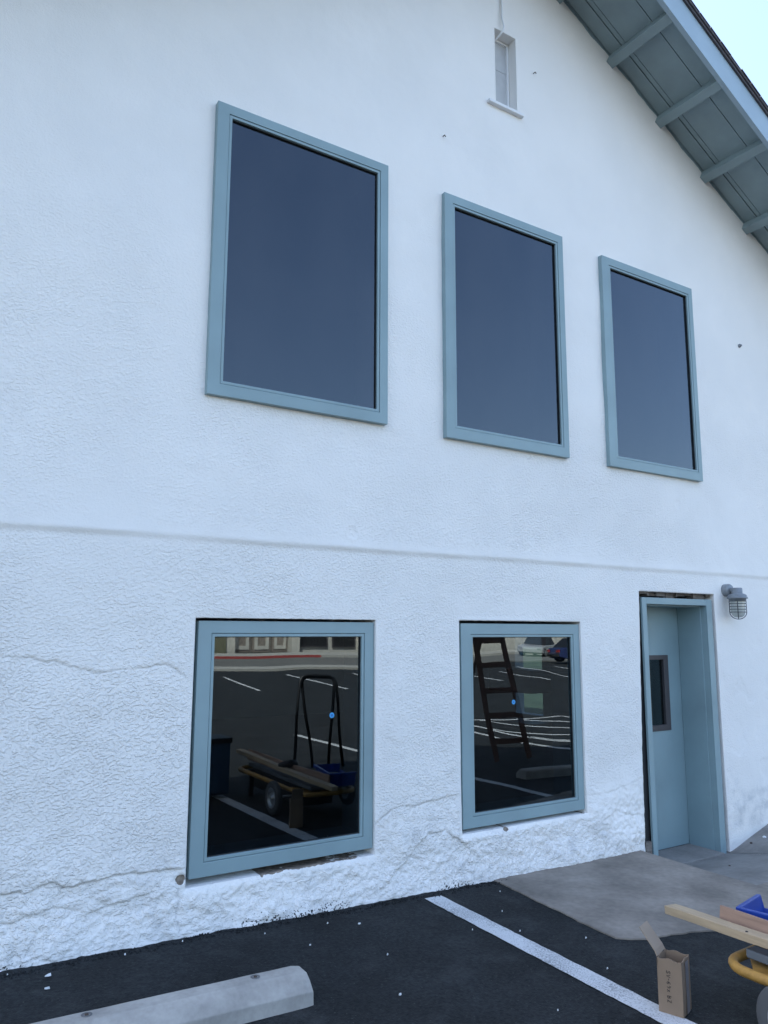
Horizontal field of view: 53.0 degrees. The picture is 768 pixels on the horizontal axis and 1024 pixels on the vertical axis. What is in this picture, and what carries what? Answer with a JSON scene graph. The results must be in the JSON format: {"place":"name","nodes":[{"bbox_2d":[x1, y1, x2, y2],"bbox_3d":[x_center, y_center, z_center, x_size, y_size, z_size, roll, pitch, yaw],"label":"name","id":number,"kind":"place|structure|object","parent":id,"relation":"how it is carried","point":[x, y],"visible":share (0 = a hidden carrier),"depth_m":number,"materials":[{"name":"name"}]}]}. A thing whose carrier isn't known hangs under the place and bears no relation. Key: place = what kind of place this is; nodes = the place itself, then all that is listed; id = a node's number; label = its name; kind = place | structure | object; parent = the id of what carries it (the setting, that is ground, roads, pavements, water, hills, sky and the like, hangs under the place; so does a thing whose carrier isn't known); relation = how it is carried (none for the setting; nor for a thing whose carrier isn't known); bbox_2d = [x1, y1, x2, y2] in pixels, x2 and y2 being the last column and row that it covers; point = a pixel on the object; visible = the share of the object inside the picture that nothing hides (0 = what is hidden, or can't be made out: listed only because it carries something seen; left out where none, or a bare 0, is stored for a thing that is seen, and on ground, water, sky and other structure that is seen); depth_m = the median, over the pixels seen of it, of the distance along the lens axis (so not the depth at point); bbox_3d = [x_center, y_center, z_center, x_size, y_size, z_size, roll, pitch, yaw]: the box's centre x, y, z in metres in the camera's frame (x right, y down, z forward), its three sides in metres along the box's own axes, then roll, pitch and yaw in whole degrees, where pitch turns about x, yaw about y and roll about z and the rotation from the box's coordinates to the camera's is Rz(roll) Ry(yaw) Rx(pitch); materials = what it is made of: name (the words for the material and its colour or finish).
{"place":"outdoors","nodes":[
{"label":"outdoors","id":0,"kind":"place"},
{"bbox_2d":[0,879,765,1023],"bbox_3d":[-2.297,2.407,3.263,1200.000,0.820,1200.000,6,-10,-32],"label":"asphalt ground","id":1,"kind":"structure","parent":0,"point":[437,964],"depth_m":3.71,"materials":[{"name":"black asphalt"}]},
{"bbox_2d":[31,966,313,1023],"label":"wheel stop","id":2,"kind":"object","parent":1,"relation":"on","point":[253,997],"visible":1,"depth_m":3.17,"materials":[{"name":"concrete"}]},
{"bbox_2d":[0,0,767,971],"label":"stucco building","id":3,"kind":"structure","parent":1,"relation":"on","point":[382,450],"depth_m":5.09,"materials":[{"name":"white paint"}]},
{"bbox_2d":[186,621,373,879],"bbox_3d":[-0.622,1.362,4.659,1.165,1.382,0.238,6,-10,-32],"label":"window","id":4,"kind":"structure","parent":3,"relation":"in","point":[281,748],"depth_m":4.55,"materials":[{"name":"black glass"}]},
{"bbox_2d":[205,100,387,425],"bbox_3d":[-0.542,-1.565,5.040,1.259,1.888,0.150,6,-10,-32],"label":"window","id":5,"kind":"structure","parent":3,"relation":"in","point":[297,320],"depth_m":4.96,"materials":[{"name":"glass"}]},
{"bbox_2d":[495,0,504,41],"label":"cable","id":6,"kind":"object","parent":3,"relation":"attached to","point":[499,35],"visible":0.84,"depth_m":6.32,"materials":[{"name":"white paint"}]},
{"bbox_2d":[441,192,569,458],"bbox_3d":[0.918,-1.392,5.956,1.214,1.869,0.150,6,-10,-32],"label":"window","id":7,"kind":"structure","parent":3,"relation":"in","point":[504,333],"depth_m":5.89,"materials":[{"name":"glass"}]},
{"bbox_2d":[487,40,523,118],"bbox_3d":[0.954,-3.590,6.321,0.368,0.712,0.156,6,-10,-32],"label":"attic window","id":8,"kind":"structure","parent":3,"relation":"in","point":[501,102],"depth_m":6.41,"materials":[{"name":"white paint"}]},
{"bbox_2d":[459,623,584,829],"bbox_3d":[0.954,1.513,5.653,1.155,1.366,0.238,6,-10,-32],"label":"window","id":9,"kind":"structure","parent":3,"relation":"in","point":[521,714],"depth_m":5.55,"materials":[{"name":"black glass"}]},
{"bbox_2d":[598,255,702,481],"bbox_3d":[2.336,-1.231,6.846,1.224,1.846,0.150,6,-10,-32],"label":"window","id":10,"kind":"structure","parent":3,"relation":"in","point":[649,374],"depth_m":6.78,"materials":[{"name":"glass"}]},
{"bbox_2d":[647,607,688,849],"bbox_3d":[2.344,1.859,6.726,0.796,2.059,0.056,6,-10,-32],"label":"door","id":11,"kind":"structure","parent":3,"relation":"in","point":[662,622],"depth_m":6.81,"materials":[{"name":"teal paint"}]},
{"bbox_2d":[658,844,724,864],"bbox_3d":[2.440,2.934,6.392,0.788,0.164,0.345,6,-10,-32],"label":"door sill","id":12,"kind":"structure","parent":3,"relation":"attached to","point":[687,854],"depth_m":6.45,"materials":[{"name":"concrete"}]},
{"bbox_2d":[688,853,767,884],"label":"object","id":13,"kind":"object","parent":3,"relation":"attached to","point":[751,868],"depth_m":5.87,"materials":[{"name":"concrete"}]},
{"bbox_2d":[721,584,747,619],"bbox_3d":[3.153,0.804,6.908,0.174,0.320,0.214,6,-10,-32],"label":"wall lamp","id":14,"kind":"object","parent":3,"relation":"attached to","point":[737,597],"visible":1,"depth_m":6.85,"materials":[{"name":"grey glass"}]},
{"bbox_2d":[425,895,695,1023],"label":"parking line","id":15,"kind":"object","parent":1,"relation":"on","point":[634,1000],"visible":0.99,"depth_m":3.82,"materials":[{"name":"paint"}]},
{"bbox_2d":[494,850,767,939],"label":"concrete pad","id":16,"kind":"object","parent":1,"relation":"on","point":[625,896],"visible":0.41,"depth_m":4.97,"materials":[{"name":"grey concrete"}]},
{"bbox_2d":[639,921,691,1017],"bbox_3d":[1.254,2.032,3.434,0.187,0.328,0.120,-6,-11,37],"label":"cardboard box","id":17,"kind":"object","parent":1,"relation":"on","point":[674,986],"visible":1,"depth_m":3.37,"materials":[{"name":"brown cardboard"}]},
{"bbox_2d":[728,945,767,1023],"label":"utility cart","id":18,"kind":"object","parent":1,"relation":"on","point":[758,957],"visible":0.99,"depth_m":3.31,"materials":[{"name":"yellow paint"}]},
{"bbox_2d":[664,904,767,948],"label":"lumber","id":19,"kind":"object","parent":18,"relation":"on","point":[739,932],"visible":1,"depth_m":3.49,"materials":[{"name":"brown wood"}]},
{"bbox_2d":[720,905,767,933],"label":"board","id":20,"kind":"object","parent":18,"relation":"on","point":[741,918],"visible":0.55,"depth_m":3.49,"materials":[{"name":"beige wood"}]},
{"bbox_2d":[736,894,767,919],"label":"storage bin","id":21,"kind":"object","parent":18,"relation":"on","point":[754,905],"visible":0.61,"depth_m":3.63,"materials":[{"name":"blue plastic"}]},
{"bbox_2d":[692,0,767,104],"label":"sky","id":22,"kind":"structure","parent":0,"point":[741,25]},
{"bbox_2d":[727,824,767,853],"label":"sloped walk","id":23,"kind":"structure","parent":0,"point":[759,845],"depth_m":6.56,"materials":[{"name":"concrete"}]}
]}

